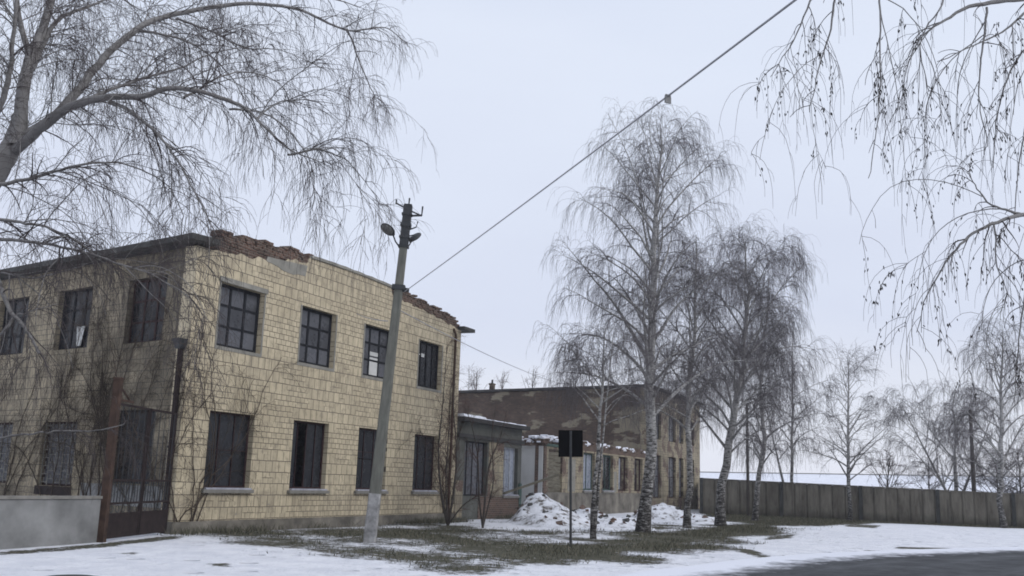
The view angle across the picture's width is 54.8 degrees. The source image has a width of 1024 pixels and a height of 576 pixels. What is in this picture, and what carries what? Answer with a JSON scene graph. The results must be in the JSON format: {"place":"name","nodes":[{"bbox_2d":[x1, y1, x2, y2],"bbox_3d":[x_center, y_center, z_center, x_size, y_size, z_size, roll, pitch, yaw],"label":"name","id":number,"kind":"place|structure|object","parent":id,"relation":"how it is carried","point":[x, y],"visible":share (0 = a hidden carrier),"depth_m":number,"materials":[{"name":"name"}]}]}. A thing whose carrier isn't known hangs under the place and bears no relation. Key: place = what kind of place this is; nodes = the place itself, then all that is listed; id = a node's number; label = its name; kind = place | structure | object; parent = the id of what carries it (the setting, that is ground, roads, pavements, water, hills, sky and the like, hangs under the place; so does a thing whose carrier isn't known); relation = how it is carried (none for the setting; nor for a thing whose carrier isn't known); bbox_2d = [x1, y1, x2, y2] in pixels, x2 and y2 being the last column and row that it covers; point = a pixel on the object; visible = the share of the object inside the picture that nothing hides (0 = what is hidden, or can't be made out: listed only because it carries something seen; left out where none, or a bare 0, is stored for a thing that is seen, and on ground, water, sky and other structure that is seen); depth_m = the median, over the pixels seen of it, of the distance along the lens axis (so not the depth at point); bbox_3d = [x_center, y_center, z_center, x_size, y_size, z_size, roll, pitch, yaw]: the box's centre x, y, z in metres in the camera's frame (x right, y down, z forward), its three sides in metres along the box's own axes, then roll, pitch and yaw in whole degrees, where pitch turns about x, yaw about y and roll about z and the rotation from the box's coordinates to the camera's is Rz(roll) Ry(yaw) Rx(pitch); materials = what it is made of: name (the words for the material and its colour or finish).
{"place":"outdoors","nodes":[
{"label":"outdoors","id":0,"kind":"place"},
{"bbox_2d":[51,574,92,575],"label":"manhole","id":1,"kind":"object","parent":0,"point":[72,575],"visible":1,"depth_m":14.22,"materials":[{"name":"metal"}]},
{"bbox_2d":[0,509,1023,575],"bbox_3d":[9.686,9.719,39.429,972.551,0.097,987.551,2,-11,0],"label":"ground","id":2,"kind":"structure","parent":0,"point":[155,554],"depth_m":22.94,"materials":[{"name":"white snow"}]},
{"bbox_2d":[0,496,102,549],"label":"concrete wall","id":3,"kind":"structure","parent":2,"relation":"on","point":[33,521],"depth_m":20.73,"materials":[{"name":"grey concrete"}]},
{"bbox_2d":[96,377,177,542],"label":"metal gate","id":4,"kind":"structure","parent":2,"relation":"on","point":[123,524],"depth_m":23.30,"materials":[{"name":"metal"}]},
{"bbox_2d":[0,0,437,507],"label":"birch tree","id":5,"kind":"object","parent":2,"relation":"on","point":[19,137],"visible":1,"depth_m":10.07,"materials":[{"name":"grey plant"}]},
{"bbox_2d":[0,229,474,533],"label":"factory building","id":6,"kind":"structure","parent":2,"relation":"on","point":[310,459],"depth_m":30.61,"materials":[{"name":"yellow brick"}]},
{"bbox_2d":[0,423,13,482],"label":"window","id":7,"kind":"structure","parent":6,"relation":"in","point":[3,472],"depth_m":31.67,"materials":[{"name":"grey glass"}]},
{"bbox_2d":[0,298,29,354],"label":"window","id":8,"kind":"structure","parent":6,"relation":"in","point":[16,305],"depth_m":32.74,"materials":[{"name":"glass"}]},
{"bbox_2d":[0,327,91,495],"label":"creeper","id":9,"kind":"object","parent":6,"relation":"attached to","point":[20,459],"visible":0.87,"depth_m":30.40,"materials":[{"name":"brown plant"}]},
{"bbox_2d":[40,422,77,485],"bbox_3d":[-13.532,4.981,29.716,1.880,1.900,0.160,-6,-14,35],"label":"window","id":10,"kind":"structure","parent":6,"relation":"in","point":[45,481],"depth_m":29.81,"materials":[{"name":"grey glass"}]},
{"bbox_2d":[58,288,92,349],"bbox_3d":[-13.374,0.983,30.538,1.880,1.870,0.070,-6,-14,35],"label":"window","id":11,"kind":"structure","parent":6,"relation":"in","point":[61,346],"depth_m":30.68,"materials":[{"name":"glass"}]},
{"bbox_2d":[17,251,234,531],"bbox_3d":[-11.101,2.797,28.078,10.268,7.823,0.164,-6,-14,35],"label":"creeper","id":12,"kind":"object","parent":6,"relation":"attached to","point":[101,422],"visible":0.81,"depth_m":28.35,"materials":[{"name":"brown plant"}]},
{"bbox_2d":[113,410,154,483],"bbox_3d":[-10.454,4.430,27.615,1.900,2.030,0.070,-6,-14,35],"label":"window","id":13,"kind":"structure","parent":6,"relation":"in","point":[142,415],"depth_m":27.72,"materials":[{"name":"glass"}]},
{"bbox_2d":[128,277,167,342],"bbox_3d":[-10.350,0.657,28.373,1.850,1.870,0.070,-6,-14,35],"label":"window","id":14,"kind":"structure","parent":6,"relation":"in","point":[148,319],"depth_m":28.45,"materials":[{"name":"black glass"}]},
{"bbox_2d":[86,292,311,521],"bbox_3d":[-8.272,3.325,27.353,0.160,6.690,9.334,-3,-12,24],"label":"creeper","id":15,"kind":"object","parent":6,"relation":"attached to","point":[209,486],"visible":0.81,"depth_m":26.81,"materials":[{"name":"brown plant"}]},
{"bbox_2d":[200,411,253,492],"bbox_3d":[-8.059,4.670,28.049,0.350,2.240,2.140,-3,-12,24],"label":"window","id":16,"kind":"structure","parent":6,"relation":"in","point":[223,485],"depth_m":28.22,"materials":[{"name":"black glass"}]},
{"bbox_2d":[216,283,259,352],"bbox_3d":[-8.063,0.901,28.847,0.070,1.820,1.940,-3,-12,24],"label":"window","id":17,"kind":"structure","parent":6,"relation":"in","point":[250,301],"depth_m":28.98,"materials":[{"name":"glass"}]},
{"bbox_2d":[287,420,328,493],"bbox_3d":[-6.499,5.393,31.471,0.350,2.240,2.120,-3,-12,24],"label":"window","id":18,"kind":"structure","parent":6,"relation":"in","point":[314,432],"depth_m":31.78,"materials":[{"name":"black paint"}]},
{"bbox_2d":[299,307,331,367],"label":"window","id":19,"kind":"structure","parent":6,"relation":"in","point":[315,339],"depth_m":32.39,"materials":[{"name":"glass"}]},
{"bbox_2d":[354,428,388,493],"bbox_3d":[-4.983,6.096,34.795,0.350,2.240,2.120,-3,-12,24],"label":"window","id":20,"kind":"structure","parent":6,"relation":"in","point":[367,437],"depth_m":34.72,"materials":[{"name":"black glass"}]},
{"bbox_2d":[363,325,388,378],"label":"window","id":21,"kind":"structure","parent":6,"relation":"in","point":[376,339],"depth_m":35.75,"materials":[{"name":"glass"}]},
{"bbox_2d":[411,434,438,493],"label":"window","id":22,"kind":"structure","parent":6,"relation":"in","point":[420,465],"depth_m":38.40,"materials":[{"name":"black glass"}]},
{"bbox_2d":[418,340,438,389],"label":"window","id":23,"kind":"structure","parent":6,"relation":"in","point":[428,364],"depth_m":39.23,"materials":[{"name":"glass"}]},
{"bbox_2d":[394,379,473,515],"bbox_3d":[-2.903,6.229,39.071,0.168,5.849,6.622,-3,-12,24],"label":"creeper","id":24,"kind":"object","parent":6,"relation":"attached to","point":[453,461],"visible":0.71,"depth_m":39.55,"materials":[{"name":"brown plant"}]},
{"bbox_2d":[160,513,514,535],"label":"dry weeds","id":25,"kind":"object","parent":2,"relation":"on","point":[184,531],"visible":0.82,"depth_m":29.21,"materials":[{"name":"brown plant"}]},
{"bbox_2d":[363,198,423,542],"bbox_3d":[-3.123,2.159,26.002,1.189,9.393,0.595,5,-12,-17],"label":"utility pole","id":26,"kind":"object","parent":2,"relation":"on","point":[399,288],"visible":0.82,"depth_m":25.89,"materials":[{"name":"concrete"}]},
{"bbox_2d":[401,311,574,387],"bbox_3d":[0.494,3.433,44.169,0.024,1.570,36.692,0,-11,11],"label":"service wire","id":27,"kind":"object","parent":26,"relation":"attached to","point":[468,345],"visible":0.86,"depth_m":33.02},
{"bbox_2d":[403,0,796,292],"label":"overhead cable","id":28,"kind":"object","parent":26,"relation":"attached to","point":[727,51],"visible":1,"depth_m":11.80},
{"bbox_2d":[664,94,670,103],"bbox_3d":[1.769,-2.147,11.214,0.080,0.105,0.040,8,-13,-28],"label":"cable tag","id":29,"kind":"object","parent":28,"relation":"hanging from","point":[667,99],"visible":1,"depth_m":11.20,"materials":[{"name":"metal"}]},
{"bbox_2d":[418,322,500,525],"bbox_3d":[-1.913,4.889,36.108,3.363,7.427,2.208,-8,-15,41],"label":"shrub","id":30,"kind":"object","parent":2,"relation":"on","point":[446,514],"visible":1,"depth_m":36.11,"materials":[{"name":"brown plant"}]},
{"bbox_2d":[461,366,496,389],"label":"bare tree","id":31,"kind":"object","parent":2,"relation":"on","point":[476,388],"visible":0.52,"depth_m":103.79,"materials":[{"name":"grey plant"}]},
{"bbox_2d":[458,392,520,527],"bbox_3d":[-0.836,6.037,34.914,2.457,4.766,2.192,2,-11,0],"label":"shrub","id":32,"kind":"object","parent":2,"relation":"on","point":[483,518],"visible":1,"depth_m":34.83,"materials":[{"name":"brown plant"}]},
{"bbox_2d":[453,413,530,519],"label":"annex","id":33,"kind":"object","parent":2,"relation":"on","point":[508,471],"visible":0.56,"depth_m":43.32,"materials":[{"name":"grey concrete"}]},
{"bbox_2d":[463,441,483,495],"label":"window","id":34,"kind":"structure","parent":33,"relation":"in","point":[468,479],"depth_m":42.36,"materials":[{"name":"glass"}]},
{"bbox_2d":[502,447,519,497],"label":"window","id":35,"kind":"structure","parent":33,"relation":"in","point":[509,453],"depth_m":45.69,"materials":[{"name":"grey glass"}]},
{"bbox_2d":[503,474,558,493],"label":"fallen beam","id":36,"kind":"structure","parent":33,"relation":"on","point":[532,483],"depth_m":45.11,"materials":[{"name":"brown wood"}]},
{"bbox_2d":[498,370,510,388],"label":"bare tree","id":37,"kind":"object","parent":2,"relation":"on","point":[503,383],"visible":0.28,"depth_m":107.95,"materials":[{"name":"grey plant"}]},
{"bbox_2d":[520,366,543,387],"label":"bare tree","id":38,"kind":"object","parent":2,"relation":"on","point":[532,381],"visible":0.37,"depth_m":99.96,"materials":[{"name":"grey plant"}]},
{"bbox_2d":[558,430,582,546],"bbox_3d":[1.582,5.419,26.663,0.660,3.140,0.096,0,-11,3],"label":"road sign","id":39,"kind":"object","parent":2,"relation":"on","point":[570,445],"visible":0.93,"depth_m":26.89,"materials":[{"name":"metal"}]},
{"bbox_2d":[458,380,699,509],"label":"brick building","id":40,"kind":"structure","parent":2,"relation":"on","point":[526,409],"depth_m":70.56,"materials":[{"name":"brown brick"}]},
{"bbox_2d":[653,455,658,497],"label":"window","id":41,"kind":"structure","parent":40,"relation":"in","point":[655,490],"depth_m":67.81,"materials":[{"name":"grey glass"}]},
{"bbox_2d":[656,414,658,438],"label":"window","id":42,"kind":"structure","parent":40,"relation":"in","point":[657,428],"depth_m":68.66,"materials":[{"name":"paint"}]},
{"bbox_2d":[668,457,672,497],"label":"window","id":43,"kind":"structure","parent":40,"relation":"in","point":[670,459],"depth_m":71.04,"materials":[{"name":"grey glass"}]},
{"bbox_2d":[669,417,673,441],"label":"window","id":44,"kind":"structure","parent":40,"relation":"in","point":[670,437],"depth_m":71.85,"materials":[{"name":"glass"}]},
{"bbox_2d":[679,458,680,497],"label":"window","id":45,"kind":"structure","parent":40,"relation":"in","point":[679,458],"depth_m":73.45,"materials":[{"name":"grey glass"}]},
{"bbox_2d":[506,492,656,531],"bbox_3d":[2.709,8.912,39.644,6.200,1.298,8.800,2,-11,0],"label":"rubble heap","id":46,"kind":"object","parent":2,"relation":"on","point":[542,510],"visible":0.67,"depth_m":38.43,"materials":[{"name":"white snow"}]},
{"bbox_2d":[521,435,645,513],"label":"ruined wing","id":47,"kind":"structure","parent":2,"relation":"on","point":[539,461],"depth_m":54.65,"materials":[{"name":"beige brick"}]},
{"bbox_2d":[582,453,591,492],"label":"window","id":48,"kind":"structure","parent":47,"relation":"in","point":[587,458],"depth_m":55.28,"materials":[{"name":"white glass"}]},
{"bbox_2d":[602,455,614,492],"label":"window","id":49,"kind":"structure","parent":47,"relation":"in","point":[606,459],"depth_m":58.20,"materials":[{"name":"grey glass"}]},
{"bbox_2d":[618,457,624,490],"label":"window","id":50,"kind":"structure","parent":47,"relation":"in","point":[620,458],"depth_m":60.68,"materials":[{"name":"grey glass"}]},
{"bbox_2d":[634,459,639,490],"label":"window","id":51,"kind":"structure","parent":47,"relation":"in","point":[635,459],"depth_m":63.52,"materials":[{"name":"black glass"}]},
{"bbox_2d":[157,512,1022,571],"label":"grass","id":52,"kind":"structure","parent":2,"relation":"on","point":[738,517],"depth_m":28.65,"materials":[{"name":"plant"}]},
{"bbox_2d":[526,302,698,538],"bbox_3d":[3.112,4.086,30.808,5.491,7.267,4.833,2,-11,0],"label":"birch tree","id":53,"kind":"object","parent":2,"relation":"on","point":[595,484],"visible":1,"depth_m":30.49,"materials":[{"name":"grey plant"}]},
{"bbox_2d":[532,97,776,532],"bbox_3d":[4.822,0.584,36.764,8.351,16.570,9.444,-5,-13,31],"label":"birch tree","id":54,"kind":"object","parent":2,"relation":"on","point":[652,297],"visible":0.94,"depth_m":36.60,"materials":[{"name":"grey plant"}]},
{"bbox_2d":[631,503,726,524],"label":"rubble heap","id":55,"kind":"object","parent":2,"relation":"on","point":[663,512],"visible":0.51,"depth_m":48.19,"materials":[{"name":"white snow"}]},
{"bbox_2d":[608,235,770,527],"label":"birch tree","id":56,"kind":"object","parent":2,"relation":"on","point":[687,505],"visible":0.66,"depth_m":41.07,"materials":[{"name":"grey plant"}]},
{"bbox_2d":[634,209,838,525],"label":"birch tree","id":57,"kind":"object","parent":2,"relation":"on","point":[720,512],"visible":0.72,"depth_m":45.15,"materials":[{"name":"grey plant"}]},
{"bbox_2d":[745,405,749,516],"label":"thin post","id":58,"kind":"object","parent":2,"relation":"on","point":[747,491],"visible":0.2,"depth_m":61.34,"materials":[{"name":"brown wood"}]},
{"bbox_2d":[699,283,847,520],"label":"birch tree","id":59,"kind":"object","parent":2,"relation":"on","point":[755,514],"visible":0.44,"depth_m":52.70,"materials":[{"name":"grey plant"}]},
{"bbox_2d":[739,325,845,481],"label":"birch tree","id":60,"kind":"object","parent":2,"relation":"on","point":[796,441],"visible":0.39,"depth_m":65.20,"materials":[{"name":"grey plant"}]},
{"bbox_2d":[784,340,908,520],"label":"birch tree","id":61,"kind":"object","parent":2,"relation":"on","point":[849,497],"visible":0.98,"depth_m":59.63,"materials":[{"name":"grey plant"}]},
{"bbox_2d":[699,478,1023,527],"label":"concrete fence","id":62,"kind":"object","parent":2,"relation":"on","point":[829,501],"visible":0.73,"depth_m":60.43,"materials":[{"name":"grey concrete"}]},
{"bbox_2d":[718,0,1023,454],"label":"birch tree","id":63,"kind":"object","parent":2,"relation":"on","point":[984,35],"visible":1,"depth_m":8.74,"materials":[{"name":"grey plant"}]},
{"bbox_2d":[865,445,914,487],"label":"shrub","id":64,"kind":"object","parent":2,"relation":"on","point":[888,470],"visible":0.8,"depth_m":70.77,"materials":[{"name":"grey plant"}]},
{"bbox_2d":[907,460,948,490],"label":"bush","id":65,"kind":"object","parent":2,"relation":"on","point":[927,483],"visible":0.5,"depth_m":76.54,"materials":[{"name":"grey plant"}]},
{"bbox_2d":[859,371,1023,491],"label":"birch tree","id":66,"kind":"object","parent":2,"relation":"on","point":[932,430],"visible":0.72,"depth_m":70.18,"materials":[{"name":"grey plant"}]},
{"bbox_2d":[969,410,975,492],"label":"wooden pole","id":67,"kind":"object","parent":2,"relation":"on","point":[973,482],"visible":0.31,"depth_m":65.04,"materials":[{"name":"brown wood"}]},
{"bbox_2d":[924,313,1023,527],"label":"birch tree","id":68,"kind":"object","parent":2,"relation":"on","point":[1000,479],"visible":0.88,"depth_m":56.20,"materials":[{"name":"grey plant"}]},
{"bbox_2d":[953,451,1023,493],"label":"bush","id":69,"kind":"object","parent":2,"relation":"on","point":[980,471],"visible":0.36,"depth_m":68.67,"materials":[{"name":"grey plant"}]},
{"bbox_2d":[976,433,1023,493],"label":"bush","id":70,"kind":"object","parent":2,"relation":"on","point":[1010,486],"visible":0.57,"depth_m":65.11,"materials":[{"name":"grey plant"}]},
{"bbox_2d":[0,0,1023,475],"label":"sky","id":71,"kind":"structure","parent":0,"point":[511,92],"materials":[{"name":"grey"}]},
{"bbox_2d":[614,547,1023,575],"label":"road","id":72,"kind":"structure","parent":0,"point":[997,561],"depth_m":21.95,"materials":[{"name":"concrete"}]},
{"bbox_2d":[700,472,1023,493],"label":"snowy field","id":73,"kind":"structure","parent":0,"point":[838,479],"depth_m":90.43,"materials":[{"name":"white snow"}]}
]}

